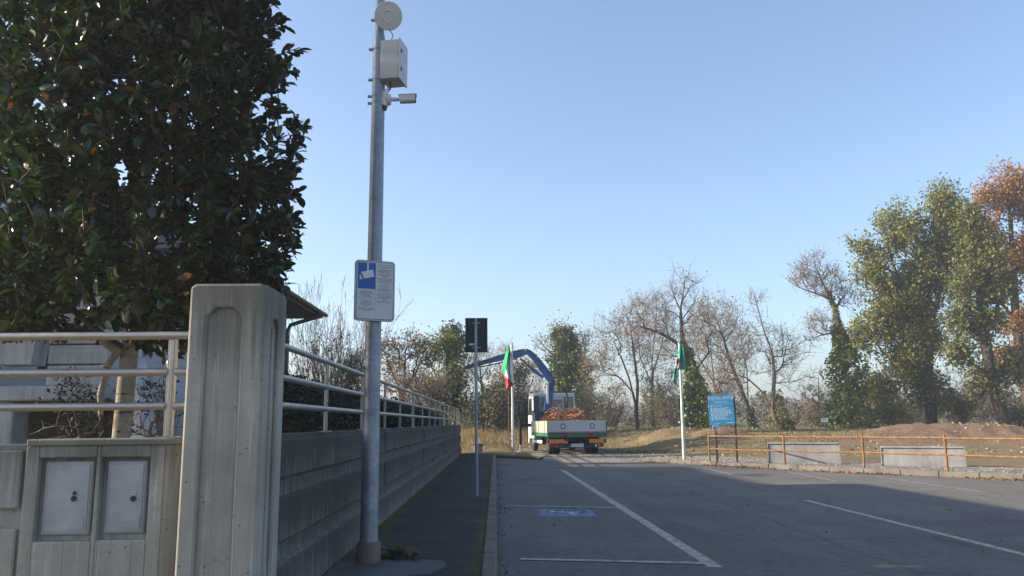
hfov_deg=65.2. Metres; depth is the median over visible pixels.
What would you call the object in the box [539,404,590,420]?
branch load
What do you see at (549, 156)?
sky
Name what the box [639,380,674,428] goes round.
bush
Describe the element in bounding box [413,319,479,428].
leafy tree
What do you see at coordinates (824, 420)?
warning sign
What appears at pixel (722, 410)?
information board
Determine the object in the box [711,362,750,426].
bare tree
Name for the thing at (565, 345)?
ivy tree
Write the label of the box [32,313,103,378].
window
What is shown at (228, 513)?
concrete pillar
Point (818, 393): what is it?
bare tree
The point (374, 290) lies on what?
notice sign
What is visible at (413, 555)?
weed clump
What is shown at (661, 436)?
dirt mound
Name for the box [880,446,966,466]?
concrete barrier
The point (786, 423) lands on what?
bare tree
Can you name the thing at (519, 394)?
cypress bush
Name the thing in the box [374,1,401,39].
dish antenna
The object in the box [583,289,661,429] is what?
bare tree
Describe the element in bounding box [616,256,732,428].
ivy tree
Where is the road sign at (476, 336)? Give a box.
[465,318,487,495]
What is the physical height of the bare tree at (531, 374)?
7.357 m
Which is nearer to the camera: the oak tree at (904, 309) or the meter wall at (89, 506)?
the meter wall at (89, 506)
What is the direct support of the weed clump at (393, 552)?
on the pavement
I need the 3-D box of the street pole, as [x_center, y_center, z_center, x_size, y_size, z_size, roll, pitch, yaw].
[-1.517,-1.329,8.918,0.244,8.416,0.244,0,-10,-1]
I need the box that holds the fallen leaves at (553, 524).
[516,461,1010,553]
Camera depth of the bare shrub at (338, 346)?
26.52 m
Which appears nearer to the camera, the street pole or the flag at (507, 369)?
the street pole
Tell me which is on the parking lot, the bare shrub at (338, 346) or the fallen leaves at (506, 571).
the fallen leaves at (506, 571)
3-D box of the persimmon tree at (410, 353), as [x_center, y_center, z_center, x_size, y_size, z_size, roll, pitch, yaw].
[-4.489,4.289,33.698,3.331,5.994,2.274,0,-10,-1]
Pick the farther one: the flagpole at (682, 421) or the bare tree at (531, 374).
the bare tree at (531, 374)
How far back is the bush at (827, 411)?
48.70 m
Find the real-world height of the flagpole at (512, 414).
4.969 m
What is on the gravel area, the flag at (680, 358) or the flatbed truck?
the flatbed truck
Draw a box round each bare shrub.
[286,273,412,391]
[380,356,461,414]
[933,362,1020,423]
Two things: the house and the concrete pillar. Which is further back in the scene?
the house
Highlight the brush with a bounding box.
[424,382,1022,429]
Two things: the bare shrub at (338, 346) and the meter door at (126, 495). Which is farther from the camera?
the bare shrub at (338, 346)
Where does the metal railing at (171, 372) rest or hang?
on the meter wall at (89, 506)
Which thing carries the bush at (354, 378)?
on the ground at (989, 461)
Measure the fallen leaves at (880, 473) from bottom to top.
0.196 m
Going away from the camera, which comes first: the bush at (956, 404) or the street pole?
the street pole
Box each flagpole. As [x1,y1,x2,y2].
[510,343,513,454]
[678,342,685,459]
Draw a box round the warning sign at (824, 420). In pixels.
[821,418,827,430]
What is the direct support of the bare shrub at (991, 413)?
on the ground at (989, 461)
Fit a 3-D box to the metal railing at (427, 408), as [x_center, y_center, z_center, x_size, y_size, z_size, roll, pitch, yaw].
[-2.078,3.253,20.873,0.100,0.706,9.880,0,-10,-1]
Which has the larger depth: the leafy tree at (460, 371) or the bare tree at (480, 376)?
the bare tree at (480, 376)
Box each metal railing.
[0,332,188,437]
[283,343,413,431]
[413,392,445,426]
[445,404,459,425]
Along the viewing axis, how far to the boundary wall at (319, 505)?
8.35 m
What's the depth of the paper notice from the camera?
27.69 m
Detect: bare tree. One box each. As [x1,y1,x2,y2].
[456,336,498,393]
[493,337,547,397]
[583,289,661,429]
[619,281,679,425]
[674,297,761,403]
[675,282,763,428]
[712,284,821,429]
[794,363,834,425]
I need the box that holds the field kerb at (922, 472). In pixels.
[648,458,1023,479]
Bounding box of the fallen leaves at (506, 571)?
[496,459,518,574]
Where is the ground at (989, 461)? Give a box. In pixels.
[461,419,1023,467]
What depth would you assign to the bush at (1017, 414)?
47.10 m
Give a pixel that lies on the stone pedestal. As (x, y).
(480, 447)
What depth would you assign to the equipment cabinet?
9.00 m
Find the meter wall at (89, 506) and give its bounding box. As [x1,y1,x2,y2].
[0,437,182,575]
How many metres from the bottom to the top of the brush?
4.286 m
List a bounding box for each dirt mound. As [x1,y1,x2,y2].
[466,436,545,446]
[630,427,751,444]
[747,422,1023,446]
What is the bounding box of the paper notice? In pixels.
[712,425,718,430]
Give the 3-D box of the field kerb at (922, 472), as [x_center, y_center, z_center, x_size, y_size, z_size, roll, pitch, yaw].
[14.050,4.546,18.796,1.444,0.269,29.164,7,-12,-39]
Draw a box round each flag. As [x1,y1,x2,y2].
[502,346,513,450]
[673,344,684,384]
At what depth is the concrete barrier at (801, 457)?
26.38 m
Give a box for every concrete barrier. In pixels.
[767,442,840,463]
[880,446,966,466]
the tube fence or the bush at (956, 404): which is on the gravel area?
the tube fence
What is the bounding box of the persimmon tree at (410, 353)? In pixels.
[380,320,442,401]
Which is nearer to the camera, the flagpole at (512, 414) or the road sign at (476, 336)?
the road sign at (476, 336)
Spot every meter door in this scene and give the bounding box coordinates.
[41,461,94,534]
[104,461,148,533]
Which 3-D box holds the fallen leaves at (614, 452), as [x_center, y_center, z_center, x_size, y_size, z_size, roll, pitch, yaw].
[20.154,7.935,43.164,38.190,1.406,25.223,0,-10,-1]
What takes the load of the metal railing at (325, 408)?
on the boundary wall at (319, 505)
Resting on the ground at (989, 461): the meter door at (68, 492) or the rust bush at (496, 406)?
the rust bush at (496, 406)
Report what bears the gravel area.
on the ground at (989, 461)
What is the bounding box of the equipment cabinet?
[380,38,407,92]
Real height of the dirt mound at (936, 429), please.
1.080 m
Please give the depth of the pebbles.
26.46 m
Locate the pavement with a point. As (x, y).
(439, 518)
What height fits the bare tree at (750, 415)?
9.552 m
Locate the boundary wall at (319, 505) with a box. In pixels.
[276,425,460,575]
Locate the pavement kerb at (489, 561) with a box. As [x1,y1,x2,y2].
[481,455,496,575]
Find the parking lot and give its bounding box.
[496,458,1023,575]
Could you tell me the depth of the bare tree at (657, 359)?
55.10 m
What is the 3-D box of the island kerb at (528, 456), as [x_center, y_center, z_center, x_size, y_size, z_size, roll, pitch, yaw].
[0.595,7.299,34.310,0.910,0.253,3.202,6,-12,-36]
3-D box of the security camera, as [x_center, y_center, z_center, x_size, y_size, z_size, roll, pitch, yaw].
[-1.278,-2.109,9.034,0.405,0.210,0.132,0,-10,-1]
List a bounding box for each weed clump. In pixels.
[380,541,418,558]
[398,548,425,558]
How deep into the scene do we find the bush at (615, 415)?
50.50 m
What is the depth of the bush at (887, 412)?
48.08 m
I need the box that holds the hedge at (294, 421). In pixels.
[282,370,443,432]
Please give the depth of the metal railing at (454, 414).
29.87 m
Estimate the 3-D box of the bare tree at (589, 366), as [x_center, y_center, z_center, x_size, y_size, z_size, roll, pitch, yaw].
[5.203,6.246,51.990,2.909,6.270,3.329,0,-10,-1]
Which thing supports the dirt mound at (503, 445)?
on the ground at (989, 461)
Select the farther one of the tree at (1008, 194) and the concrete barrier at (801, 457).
the tree at (1008, 194)
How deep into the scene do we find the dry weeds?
45.16 m
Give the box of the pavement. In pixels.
[321,453,544,575]
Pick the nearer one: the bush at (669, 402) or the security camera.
the security camera
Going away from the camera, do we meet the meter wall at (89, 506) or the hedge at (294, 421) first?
the meter wall at (89, 506)
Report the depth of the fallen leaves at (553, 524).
13.67 m
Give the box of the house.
[0,130,327,443]
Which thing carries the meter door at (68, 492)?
in the meter wall at (89, 506)
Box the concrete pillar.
[175,284,286,575]
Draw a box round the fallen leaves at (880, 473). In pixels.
[641,461,1023,481]
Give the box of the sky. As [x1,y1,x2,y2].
[2,0,1023,420]
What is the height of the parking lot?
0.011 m
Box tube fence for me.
[708,434,1023,470]
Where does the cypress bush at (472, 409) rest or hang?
on the ground at (989, 461)
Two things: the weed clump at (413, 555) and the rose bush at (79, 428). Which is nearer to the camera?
the rose bush at (79, 428)
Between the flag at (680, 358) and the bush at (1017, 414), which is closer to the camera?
the flag at (680, 358)
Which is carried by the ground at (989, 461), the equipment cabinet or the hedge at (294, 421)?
the hedge at (294, 421)
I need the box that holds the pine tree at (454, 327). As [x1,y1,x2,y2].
[438,318,467,424]
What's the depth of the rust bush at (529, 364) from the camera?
50.62 m
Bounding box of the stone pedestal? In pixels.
[472,443,484,451]
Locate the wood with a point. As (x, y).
(742, 402)
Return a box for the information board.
[708,394,737,461]
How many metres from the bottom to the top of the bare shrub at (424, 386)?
4.093 m
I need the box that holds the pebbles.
[535,451,1023,474]
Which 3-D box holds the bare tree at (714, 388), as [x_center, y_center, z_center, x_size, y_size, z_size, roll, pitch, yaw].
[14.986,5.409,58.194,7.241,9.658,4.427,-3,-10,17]
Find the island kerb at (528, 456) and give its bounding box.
[503,455,549,458]
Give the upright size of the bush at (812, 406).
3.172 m
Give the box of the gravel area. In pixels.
[525,449,1023,477]
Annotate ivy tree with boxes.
[525,309,601,418]
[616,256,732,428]
[775,239,881,428]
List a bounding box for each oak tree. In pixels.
[837,172,982,423]
[931,192,1023,424]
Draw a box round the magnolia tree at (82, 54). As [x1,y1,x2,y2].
[0,0,312,437]
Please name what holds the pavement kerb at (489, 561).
on the ground at (989, 461)
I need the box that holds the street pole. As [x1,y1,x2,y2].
[356,0,384,563]
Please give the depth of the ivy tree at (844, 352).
48.23 m
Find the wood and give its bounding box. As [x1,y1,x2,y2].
[406,381,1021,424]
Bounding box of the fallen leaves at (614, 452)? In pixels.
[538,421,1023,460]
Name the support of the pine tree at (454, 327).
on the ground at (989, 461)
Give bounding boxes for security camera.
[381,91,416,110]
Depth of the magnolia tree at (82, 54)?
6.23 m
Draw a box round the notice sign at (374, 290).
[354,260,394,321]
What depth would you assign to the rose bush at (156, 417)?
7.42 m
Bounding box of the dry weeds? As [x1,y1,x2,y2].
[460,424,542,448]
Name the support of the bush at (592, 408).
on the ground at (989, 461)
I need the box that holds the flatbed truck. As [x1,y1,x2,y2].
[453,348,606,453]
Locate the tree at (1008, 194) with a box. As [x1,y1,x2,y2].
[964,155,1023,406]
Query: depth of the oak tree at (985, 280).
46.55 m
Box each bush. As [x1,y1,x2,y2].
[26,366,114,438]
[131,362,184,437]
[318,339,381,391]
[462,381,503,432]
[478,367,521,435]
[482,357,540,430]
[503,359,535,432]
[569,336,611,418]
[576,379,613,419]
[598,371,637,430]
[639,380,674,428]
[655,362,684,426]
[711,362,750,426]
[794,389,827,426]
[816,396,845,425]
[864,393,918,426]
[938,386,984,423]
[990,398,1023,426]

